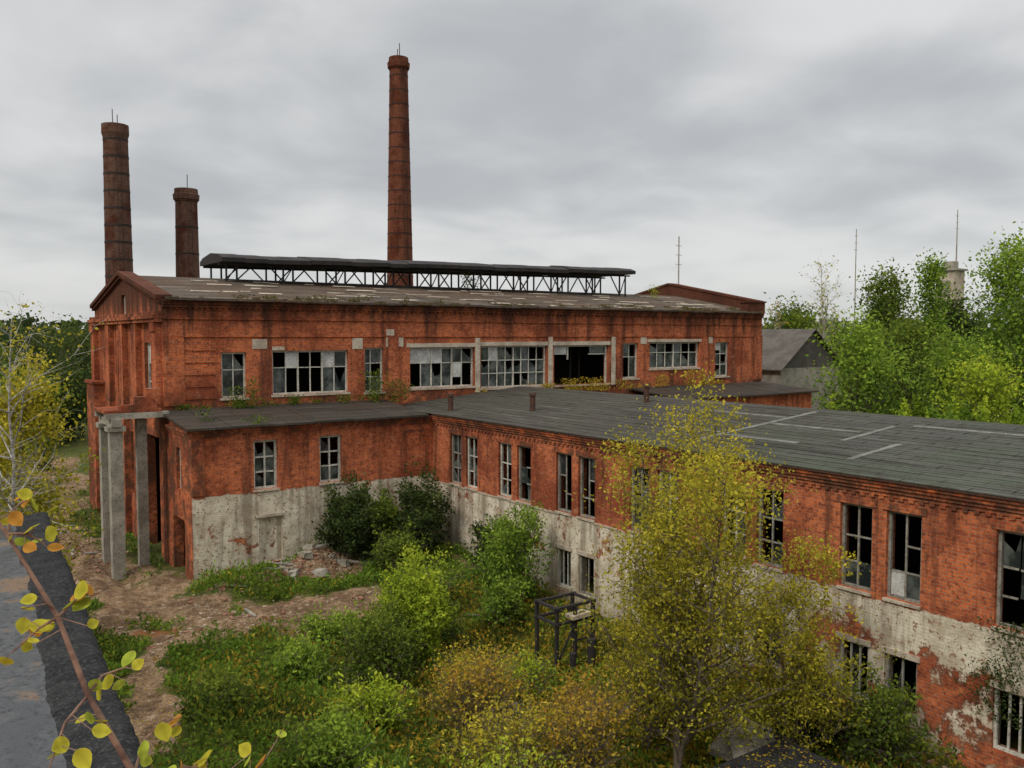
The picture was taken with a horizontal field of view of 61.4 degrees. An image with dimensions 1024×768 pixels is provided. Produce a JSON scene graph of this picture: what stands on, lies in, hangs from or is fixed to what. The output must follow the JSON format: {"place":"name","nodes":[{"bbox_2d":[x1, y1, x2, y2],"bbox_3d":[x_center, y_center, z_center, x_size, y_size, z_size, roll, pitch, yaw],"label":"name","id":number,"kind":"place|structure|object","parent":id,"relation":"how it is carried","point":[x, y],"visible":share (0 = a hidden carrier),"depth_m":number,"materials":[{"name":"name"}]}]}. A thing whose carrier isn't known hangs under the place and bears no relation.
{"place":"outdoors","nodes":[
{"label":"outdoors","id":0,"kind":"place"},
{"bbox_2d":[164,417,193,580],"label":"annex side wall","id":1,"kind":"structure","parent":0,"point":[178,503],"depth_m":36.88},
{"bbox_2d":[149,343,719,376],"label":"window boards","id":2,"kind":"object","parent":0,"point":[291,359],"depth_m":45.94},
{"bbox_2d":[0,353,1023,767],"bbox_3d":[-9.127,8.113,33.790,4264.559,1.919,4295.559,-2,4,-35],"label":"ground","id":3,"kind":"structure","parent":0,"point":[150,593],"depth_m":31.12,"materials":[{"name":"soil"}]},
{"bbox_2d":[0,333,49,396],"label":"deciduous tree","id":4,"kind":"object","parent":3,"relation":"on","point":[6,357],"visible":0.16,"depth_m":82.88,"materials":[{"name":"green plant"}]},
{"bbox_2d":[0,398,76,518],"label":"birch tree","id":5,"kind":"object","parent":3,"relation":"on","point":[36,467],"visible":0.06,"depth_m":27.63,"materials":[{"name":"yellow plant"}]},
{"bbox_2d":[17,433,62,471],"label":"roadside shrub","id":6,"kind":"object","parent":3,"relation":"on","point":[44,463],"visible":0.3,"depth_m":63.91,"materials":[{"name":"green plant"}]},
{"bbox_2d":[0,352,86,451],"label":"deciduous tree","id":7,"kind":"object","parent":3,"relation":"on","point":[55,393],"visible":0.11,"depth_m":77.72,"materials":[{"name":"green plant"}]},
{"bbox_2d":[0,311,90,415],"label":"deciduous tree","id":8,"kind":"object","parent":3,"relation":"on","point":[39,345],"visible":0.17,"depth_m":89.70,"materials":[{"name":"green plant"}]},
{"bbox_2d":[1,345,91,443],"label":"deciduous tree","id":9,"kind":"object","parent":3,"relation":"on","point":[82,397],"visible":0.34,"depth_m":83.12,"materials":[{"name":"green plant"}]},
{"bbox_2d":[4,310,91,420],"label":"deciduous tree","id":10,"kind":"object","parent":3,"relation":"on","point":[61,333],"visible":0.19,"depth_m":100.27,"materials":[{"name":"green plant"}]},
{"bbox_2d":[0,346,104,580],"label":"birch tree","id":11,"kind":"object","parent":3,"relation":"on","point":[45,498],"visible":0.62,"depth_m":22.93,"materials":[{"name":"yellow plant"}]},
{"bbox_2d":[0,291,109,558],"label":"birch tree","id":12,"kind":"object","parent":3,"relation":"on","point":[11,505],"visible":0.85,"depth_m":20.92,"materials":[{"name":"yellow plant"}]},
{"bbox_2d":[39,314,90,400],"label":"deciduous tree","id":13,"kind":"object","parent":3,"relation":"on","point":[78,328],"visible":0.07,"depth_m":112.06,"materials":[{"name":"green plant"}]},
{"bbox_2d":[84,379,104,512],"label":"side buttress block","id":14,"kind":"structure","parent":3,"relation":"on","point":[95,393],"depth_m":49.11,"materials":[{"name":"brick"}]},
{"bbox_2d":[101,109,132,284],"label":"brick chimney","id":15,"kind":"object","parent":3,"relation":"on","point":[117,224],"visible":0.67,"depth_m":78.14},
{"bbox_2d":[95,411,168,579],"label":"concrete porch columns","id":16,"kind":"structure","parent":3,"relation":"on","point":[111,427],"depth_m":37.33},
{"bbox_2d":[93,388,161,413],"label":"porch brick remains","id":17,"kind":"object","parent":16,"relation":"on","point":[148,400],"visible":1,"depth_m":36.97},
{"bbox_2d":[0,471,318,721],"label":"grass","id":18,"kind":"structure","parent":3,"relation":"on","point":[135,550],"depth_m":26.94,"materials":[{"name":"green plant"}]},
{"bbox_2d":[173,175,199,277],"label":"brick chimney","id":19,"kind":"object","parent":3,"relation":"on","point":[185,199],"visible":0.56,"depth_m":83.48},
{"bbox_2d":[174,660,261,725],"bbox_3d":[-7.729,8.284,22.701,2.200,1.716,2.271,-1,3,-19],"label":"nettle patch","id":20,"kind":"object","parent":3,"relation":"on","point":[222,688],"visible":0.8,"depth_m":22.60,"materials":[{"name":"green plant"}]},
{"bbox_2d":[264,627,345,688],"bbox_3d":[-6.147,8.109,25.309,2.250,1.735,2.449,-1,3,-24],"label":"nettle patch","id":21,"kind":"object","parent":3,"relation":"on","point":[303,661],"visible":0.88,"depth_m":25.12,"materials":[{"name":"green plant"}]},
{"bbox_2d":[290,599,366,649],"bbox_3d":[-5.949,7.879,27.994,2.915,1.546,2.210,0,3,-5],"label":"nettle patch","id":22,"kind":"object","parent":3,"relation":"on","point":[319,626],"visible":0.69,"depth_m":27.69,"materials":[{"name":"green plant"}]},
{"bbox_2d":[273,691,387,767],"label":"nettle patch","id":23,"kind":"object","parent":3,"relation":"on","point":[336,736],"visible":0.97,"depth_m":19.12,"materials":[{"name":"green plant"}]},
{"bbox_2d":[311,470,384,559],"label":"elder shrub","id":24,"kind":"object","parent":3,"relation":"on","point":[346,523],"visible":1,"depth_m":36.97,"materials":[{"name":"green plant"}]},
{"bbox_2d":[320,662,418,733],"bbox_3d":[-3.631,8.138,21.967,2.505,1.902,2.412,0,3,-7],"label":"nettle patch","id":25,"kind":"object","parent":3,"relation":"on","point":[369,703],"visible":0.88,"depth_m":21.85,"materials":[{"name":"green plant"}]},
{"bbox_2d":[316,586,433,691],"bbox_3d":[-3.953,7.711,25.160,3.447,3.189,3.315,0,3,-6],"label":"willow shrub","id":26,"kind":"object","parent":3,"relation":"on","point":[379,641],"visible":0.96,"depth_m":24.89,"materials":[{"name":"green plant"}]},
{"bbox_2d":[358,481,408,554],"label":"elder shrub","id":27,"kind":"object","parent":3,"relation":"on","point":[387,509],"visible":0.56,"depth_m":38.02,"materials":[{"name":"green plant"}]},
{"bbox_2d":[363,516,431,572],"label":"elder shrub","id":28,"kind":"object","parent":3,"relation":"on","point":[390,549],"visible":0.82,"depth_m":36.00,"materials":[{"name":"green plant"}]},
{"bbox_2d":[387,43,412,285],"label":"brick chimney","id":29,"kind":"object","parent":3,"relation":"on","point":[399,239],"visible":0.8,"depth_m":87.98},
{"bbox_2d":[355,542,464,676],"bbox_3d":[-3.138,7.149,27.154,3.273,4.007,3.497,1,3,17],"label":"willow shrub","id":30,"kind":"object","parent":3,"relation":"on","point":[421,604],"visible":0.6,"depth_m":26.77,"materials":[{"name":"green plant"}]},
{"bbox_2d":[377,562,467,611],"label":"elder shrub","id":31,"kind":"object","parent":3,"relation":"on","point":[456,588],"visible":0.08,"depth_m":32.00,"materials":[{"name":"green plant"}]},
{"bbox_2d":[387,456,459,554],"bbox_3d":[-4.026,5.652,38.606,3.638,4.599,3.792,-2,4,-35],"label":"elder shrub","id":32,"kind":"object","parent":3,"relation":"on","point":[420,504],"visible":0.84,"depth_m":38.47,"materials":[{"name":"green plant"}]},
{"bbox_2d":[155,343,693,534],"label":"interior partition","id":33,"kind":"object","parent":3,"relation":"on","point":[591,366],"depth_m":53.33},
{"bbox_2d":[534,347,585,383],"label":"interior pipes","id":34,"kind":"object","parent":33,"relation":"attached to","point":[570,351],"visible":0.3,"depth_m":53.75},
{"bbox_2d":[95,279,764,561],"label":"brick walls","id":35,"kind":"structure","parent":3,"relation":"on","point":[258,363],"depth_m":44.44,"materials":[{"name":"brick"}]},
{"bbox_2d":[87,271,766,538],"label":"brick cornice and pilasters","id":36,"kind":"structure","parent":35,"relation":"attached to","point":[172,381],"depth_m":43.69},
{"bbox_2d":[140,276,761,313],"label":"felt roof","id":37,"kind":"structure","parent":35,"relation":"on","point":[181,287],"depth_m":48.42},
{"bbox_2d":[203,263,629,295],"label":"canopy trusses","id":38,"kind":"object","parent":37,"relation":"on","point":[292,269],"visible":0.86,"depth_m":53.75,"materials":[{"name":"black metal"}]},
{"bbox_2d":[200,253,635,276],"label":"ridge canopy roof","id":39,"kind":"structure","parent":38,"relation":"on","point":[212,259],"depth_m":51.81,"materials":[{"name":"black metal"}]},
{"bbox_2d":[190,280,714,307],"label":"roof patches","id":40,"kind":"object","parent":37,"relation":"on","point":[364,295],"visible":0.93,"depth_m":48.86,"materials":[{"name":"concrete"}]},
{"bbox_2d":[165,296,762,312],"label":"moss on eave","id":41,"kind":"object","parent":37,"relation":"attached to","point":[383,302],"visible":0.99,"depth_m":45.22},
{"bbox_2d":[227,294,742,310],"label":"roof weeds","id":42,"kind":"object","parent":37,"relation":"on","point":[440,301],"visible":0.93,"depth_m":45.46,"materials":[{"name":"green plant"}]},
{"bbox_2d":[125,602,759,766],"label":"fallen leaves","id":43,"kind":"object","parent":3,"relation":"on","point":[279,695],"visible":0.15,"depth_m":23.16,"materials":[{"name":"yellow plant"}]},
{"bbox_2d":[431,597,469,648],"bbox_3d":[-2.734,8.037,29.333,2.451,1.932,2.545,0,3,6],"label":"nettle patch","id":44,"kind":"object","parent":3,"relation":"on","point":[455,630],"visible":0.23,"depth_m":28.89,"materials":[{"name":"green plant"}]},
{"bbox_2d":[5,507,918,753],"bbox_3d":[-10.012,7.832,35.200,48.957,1.845,8.296,2,4,31],"label":"concrete debris","id":45,"kind":"object","parent":3,"relation":"on","point":[319,572],"visible":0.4,"depth_m":35.94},
{"bbox_2d":[410,629,520,710],"bbox_3d":[-1.276,8.391,24.802,2.668,2.338,3.278,-2,4,-35],"label":"bramble bush","id":46,"kind":"object","parent":3,"relation":"on","point":[476,651],"visible":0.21,"depth_m":24.66,"materials":[{"name":"green plant"}]},
{"bbox_2d":[0,510,934,767],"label":"brick rubble","id":47,"kind":"object","parent":3,"relation":"on","point":[262,616],"visible":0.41,"depth_m":33.96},
{"bbox_2d":[398,638,542,740],"bbox_3d":[-1.144,7.975,22.668,3.468,2.656,4.296,-2,4,-35],"label":"bramble bush","id":48,"kind":"object","parent":3,"relation":"on","point":[472,683],"visible":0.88,"depth_m":22.12,"materials":[{"name":"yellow plant"}]},
{"bbox_2d":[5,506,946,767],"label":"stone rubble","id":49,"kind":"object","parent":3,"relation":"on","point":[246,615],"visible":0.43,"depth_m":32.96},
{"bbox_2d":[57,532,909,767],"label":"scrap planks","id":50,"kind":"object","parent":3,"relation":"on","point":[289,563],"visible":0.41,"depth_m":35.57,"materials":[{"name":"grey wood"}]},
{"bbox_2d":[460,513,513,570],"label":"elder shrub","id":51,"kind":"object","parent":3,"relation":"on","point":[478,535],"visible":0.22,"depth_m":36.14,"materials":[{"name":"green plant"}]},
{"bbox_2d":[467,568,533,631],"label":"elder shrub","id":52,"kind":"object","parent":3,"relation":"on","point":[504,600],"visible":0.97,"depth_m":30.65,"materials":[{"name":"green plant"}]},
{"bbox_2d":[191,392,811,580],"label":"annex brick walls","id":53,"kind":"structure","parent":3,"relation":"on","point":[229,527],"depth_m":37.29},
{"bbox_2d":[163,416,430,496],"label":"annex cornice","id":54,"kind":"structure","parent":53,"relation":"attached to","point":[197,466],"depth_m":36.44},
{"bbox_2d":[220,329,729,517],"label":"concrete lintels and sills","id":55,"kind":"object","parent":53,"relation":"on","point":[357,343],"visible":0.88,"depth_m":47.65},
{"bbox_2d":[162,381,818,431],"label":"annex roof","id":56,"kind":"structure","parent":53,"relation":"on","point":[186,420],"depth_m":40.04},
{"bbox_2d":[174,368,414,423],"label":"roof weeds","id":57,"kind":"object","parent":56,"relation":"on","point":[243,404],"visible":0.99,"depth_m":41.15,"materials":[{"name":"green plant"}]},
{"bbox_2d":[474,369,723,393],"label":"roof weeds","id":58,"kind":"object","parent":56,"relation":"on","point":[601,387],"visible":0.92,"depth_m":52.47,"materials":[{"name":"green plant"}]},
{"bbox_2d":[413,686,592,767],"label":"bramble bush","id":59,"kind":"object","parent":3,"relation":"on","point":[491,736],"visible":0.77,"depth_m":19.10,"materials":[{"name":"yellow plant"}]},
{"bbox_2d":[453,495,559,605],"bbox_3d":[-0.231,6.421,32.747,4.216,4.215,4.006,-2,4,-35],"label":"elder shrub","id":60,"kind":"object","parent":3,"relation":"on","point":[516,536],"visible":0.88,"depth_m":32.08,"materials":[{"name":"green plant"}]},
{"bbox_2d":[440,725,581,767],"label":"bramble bush","id":61,"kind":"object","parent":3,"relation":"on","point":[487,765],"visible":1,"depth_m":17.30,"materials":[{"name":"green plant"}]},
{"bbox_2d":[0,311,1023,375],"bbox_3d":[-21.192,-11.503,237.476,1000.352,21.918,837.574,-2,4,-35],"label":"distant forest","id":62,"kind":"object","parent":3,"relation":"on","point":[25,325],"visible":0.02,"depth_m":254.29,"materials":[{"name":"green plant"}]},
{"bbox_2d":[86,541,962,767],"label":"weeds","id":63,"kind":"object","parent":3,"relation":"on","point":[405,747],"visible":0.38,"depth_m":24.84,"materials":[{"name":"green plant"}]},
{"bbox_2d":[493,638,562,703],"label":"bramble bush","id":64,"kind":"object","parent":3,"relation":"on","point":[530,668],"visible":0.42,"depth_m":25.25,"materials":[{"name":"green plant"}]},
{"bbox_2d":[534,591,595,675],"bbox_3d":[1.860,8.111,27.676,1.700,2.302,1.700,-2,4,-35],"label":"rusty steel frame","id":65,"kind":"object","parent":3,"relation":"on","point":[557,624],"visible":0.8,"depth_m":27.42,"materials":[{"name":"metal"}]},
{"bbox_2d":[536,677,616,739],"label":"bramble bush","id":66,"kind":"object","parent":3,"relation":"on","point":[579,693],"visible":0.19,"depth_m":23.10,"materials":[{"name":"yellow plant"}]},
{"bbox_2d":[506,654,660,767],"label":"bramble bush","id":67,"kind":"object","parent":3,"relation":"on","point":[594,738],"visible":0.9,"depth_m":19.39,"materials":[{"name":"yellow plant"}]},
{"bbox_2d":[591,548,716,753],"bbox_3d":[3.638,6.942,22.046,3.238,5.582,3.817,0,3,5],"label":"young birch tree","id":68,"kind":"object","parent":3,"relation":"on","point":[619,626],"visible":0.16,"depth_m":22.14,"materials":[{"name":"yellow plant"}]},
{"bbox_2d":[607,641,713,738],"bbox_3d":[3.933,8.272,23.123,2.769,2.842,2.713,0,3,-6],"label":"bramble bush","id":69,"kind":"object","parent":3,"relation":"on","point":[648,721],"visible":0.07,"depth_m":22.96,"materials":[{"name":"yellow plant"}]},
{"bbox_2d":[560,360,831,767],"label":"young birch tree","id":70,"kind":"object","parent":3,"relation":"on","point":[699,616],"visible":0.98,"depth_m":19.84,"materials":[{"name":"yellow plant"}]},
{"bbox_2d":[433,421,1023,767],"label":"brick walls","id":71,"kind":"structure","parent":3,"relation":"on","point":[939,634],"depth_m":23.16,"materials":[{"name":"brick"}]},
{"bbox_2d":[402,386,1023,499],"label":"slate roof","id":72,"kind":"structure","parent":71,"relation":"on","point":[987,464],"depth_m":28.95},
{"bbox_2d":[447,384,649,410],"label":"rusty vent pipes","id":73,"kind":"object","parent":72,"relation":"on","point":[532,398],"visible":0.88,"depth_m":38.99,"materials":[{"name":"metal"}]},
{"bbox_2d":[664,409,1023,459],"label":"roof patches","id":74,"kind":"object","parent":72,"relation":"on","point":[854,437],"visible":0.86,"depth_m":28.50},
{"bbox_2d":[431,415,1023,533],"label":"brick cornice","id":75,"kind":"structure","parent":71,"relation":"attached to","point":[971,501],"depth_m":23.59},
{"bbox_2d":[432,414,1023,501],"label":"eave board","id":76,"kind":"object","parent":71,"relation":"on","point":[959,491],"visible":0.67,"depth_m":23.39,"materials":[{"name":"wood"}]},
{"bbox_2d":[436,481,1023,696],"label":"sills","id":77,"kind":"structure","parent":71,"relation":"attached to","point":[910,657],"depth_m":23.35,"materials":[{"name":"concrete"}]},
{"bbox_2d":[468,436,1023,758],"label":"window frames","id":78,"kind":"structure","parent":71,"relation":"in","point":[995,738],"depth_m":23.79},
{"bbox_2d":[455,435,1023,700],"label":"window glass","id":79,"kind":"object","parent":78,"relation":"in","point":[1012,557],"visible":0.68,"depth_m":23.63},
{"bbox_2d":[954,615,1023,729],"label":"climbing vine","id":80,"kind":"object","parent":71,"relation":"attached to","point":[1014,627],"visible":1,"depth_m":20.03,"materials":[{"name":"green plant"}]},
{"bbox_2d":[708,721,808,760],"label":"broken concrete slabs","id":81,"kind":"structure","parent":3,"relation":"on","point":[731,748],"depth_m":21.27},
{"bbox_2d":[509,455,1023,626],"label":"interior partition","id":82,"kind":"object","parent":3,"relation":"on","point":[1013,610],"depth_m":28.79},
{"bbox_2d":[713,738,844,767],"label":"tar shed","id":83,"kind":"structure","parent":3,"relation":"on","point":[785,754],"depth_m":19.22,"materials":[{"name":"tar roofing felt"},{"name":"concrete"}]},
{"bbox_2d":[692,528,904,753],"bbox_3d":[6.649,6.495,20.995,4.757,6.039,4.899,2,4,33],"label":"young birch tree","id":84,"kind":"object","parent":3,"relation":"on","point":[805,659],"visible":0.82,"depth_m":20.35,"materials":[{"name":"yellow plant"}]},
{"bbox_2d":[763,290,837,341],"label":"deciduous tree","id":85,"kind":"object","parent":3,"relation":"on","point":[800,321],"visible":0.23,"depth_m":98.03,"materials":[{"name":"green plant"}]},
{"bbox_2d":[761,329,841,409],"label":"grey roof shed","id":86,"kind":"structure","parent":3,"relation":"on","point":[786,361],"depth_m":71.70,"materials":[{"name":"concrete"}]},
{"bbox_2d":[751,658,856,758],"bbox_3d":[7.595,8.111,21.654,2.758,2.585,2.658,-2,4,-35],"label":"elder shrub","id":87,"kind":"object","parent":3,"relation":"on","point":[811,734],"visible":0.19,"depth_m":21.37,"materials":[{"name":"green plant"}]},
{"bbox_2d":[796,255,853,366],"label":"bare birch tree","id":88,"kind":"object","parent":3,"relation":"on","point":[821,313],"visible":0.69,"depth_m":78.62,"materials":[{"name":"green plant"}]},
{"bbox_2d":[798,298,924,414],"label":"deciduous tree","id":89,"kind":"object","parent":3,"relation":"on","point":[860,384],"visible":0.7,"depth_m":61.44,"materials":[{"name":"green plant"}]},
{"bbox_2d":[845,286,919,414],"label":"deciduous tree","id":90,"kind":"object","parent":3,"relation":"on","point":[907,301],"visible":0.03,"depth_m":93.31,"materials":[{"name":"green plant"}]},
{"bbox_2d":[833,257,935,414],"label":"deciduous tree","id":91,"kind":"object","parent":3,"relation":"on","point":[892,284],"visible":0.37,"depth_m":89.36,"materials":[{"name":"green plant"}]},
{"bbox_2d":[830,656,958,767],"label":"elder shrub","id":92,"kind":"object","parent":3,"relation":"on","point":[888,730],"visible":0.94,"depth_m":20.40,"materials":[{"name":"green plant"}]},
{"bbox_2d":[863,302,978,416],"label":"deciduous tree","id":93,"kind":"object","parent":3,"relation":"on","point":[914,333],"visible":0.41,"depth_m":74.93,"materials":[{"name":"green plant"}]},
{"bbox_2d":[824,393,1023,424],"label":"scrub thicket","id":94,"kind":"object","parent":3,"relation":"on","point":[1013,417],"visible":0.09,"depth_m":57.33,"materials":[{"name":"green plant"}]},
{"bbox_2d":[906,248,957,413],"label":"poplar tree","id":95,"kind":"object","parent":3,"relation":"on","point":[931,275],"visible":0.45,"depth_m":84.56,"materials":[{"name":"green plant"}]},
{"bbox_2d":[934,261,967,398],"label":"concrete tower","id":96,"kind":"structure","parent":3,"relation":"on","point":[955,274],"depth_m":108.30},
{"bbox_2d":[890,309,1023,421],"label":"deciduous tree","id":97,"kind":"object","parent":3,"relation":"on","point":[957,351],"visible":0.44,"depth_m":65.82,"materials":[{"name":"green plant"}]},
{"bbox_2d":[918,283,995,416],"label":"deciduous tree","id":98,"kind":"object","parent":3,"relation":"on","point":[954,301],"visible":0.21,"depth_m":89.46,"materials":[{"name":"green plant"}]},
{"bbox_2d":[919,340,1023,424],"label":"deciduous tree","id":99,"kind":"object","parent":3,"relation":"on","point":[973,388],"visible":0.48,"depth_m":60.38,"materials":[{"name":"green plant"}]},
{"bbox_2d":[936,221,1023,423],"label":"deciduous tree","id":100,"kind":"object","parent":3,"relation":"on","point":[999,281],"visible":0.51,"depth_m":74.00,"materials":[{"name":"green plant"}]},
{"bbox_2d":[981,235,1023,421],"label":"deciduous tree","id":101,"kind":"object","parent":3,"relation":"on","point":[1016,315],"visible":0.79,"depth_m":69.82,"materials":[{"name":"green plant"}]},
{"bbox_2d":[0,0,1023,330],"label":"sky","id":102,"kind":"structure","parent":0,"point":[760,135],"materials":[{"name":"grey"}]},
{"bbox_2d":[124,295,1023,716],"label":"window frames","id":103,"kind":"structure","parent":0,"point":[1001,566],"depth_m":35.87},
{"bbox_2d":[222,343,725,486],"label":"window glass","id":104,"kind":"object","parent":103,"relation":"in","point":[279,376],"visible":0.81,"depth_m":46.65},
{"bbox_2d":[664,571,904,596],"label":"window boards","id":105,"kind":"object","parent":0,"point":[897,582],"depth_m":22.37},
{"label":"walls","id":106,"kind":"object","parent":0,"visible":0},
{"bbox_2d":[0,525,65,767],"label":"wet tar roof","id":107,"kind":"structure","parent":106,"relation":"on","point":[28,733],"depth_m":9.51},
{"bbox_2d":[16,512,149,767],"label":"tar kerb","id":108,"kind":"structure","parent":107,"relation":"on","point":[52,572],"depth_m":10.02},
{"bbox_3d":[-2.044,6.637,-6.074,13.400,9.420,12.100,-2,4,-35],"label":"upper block","id":109,"kind":"object","parent":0,"visible":0},
{"bbox_2d":[0,488,286,767],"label":"aspen sapling","id":110,"kind":"object","parent":109,"relation":"on","point":[82,757],"visible":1,"depth_m":1.64,"materials":[{"name":"yellow plant"}]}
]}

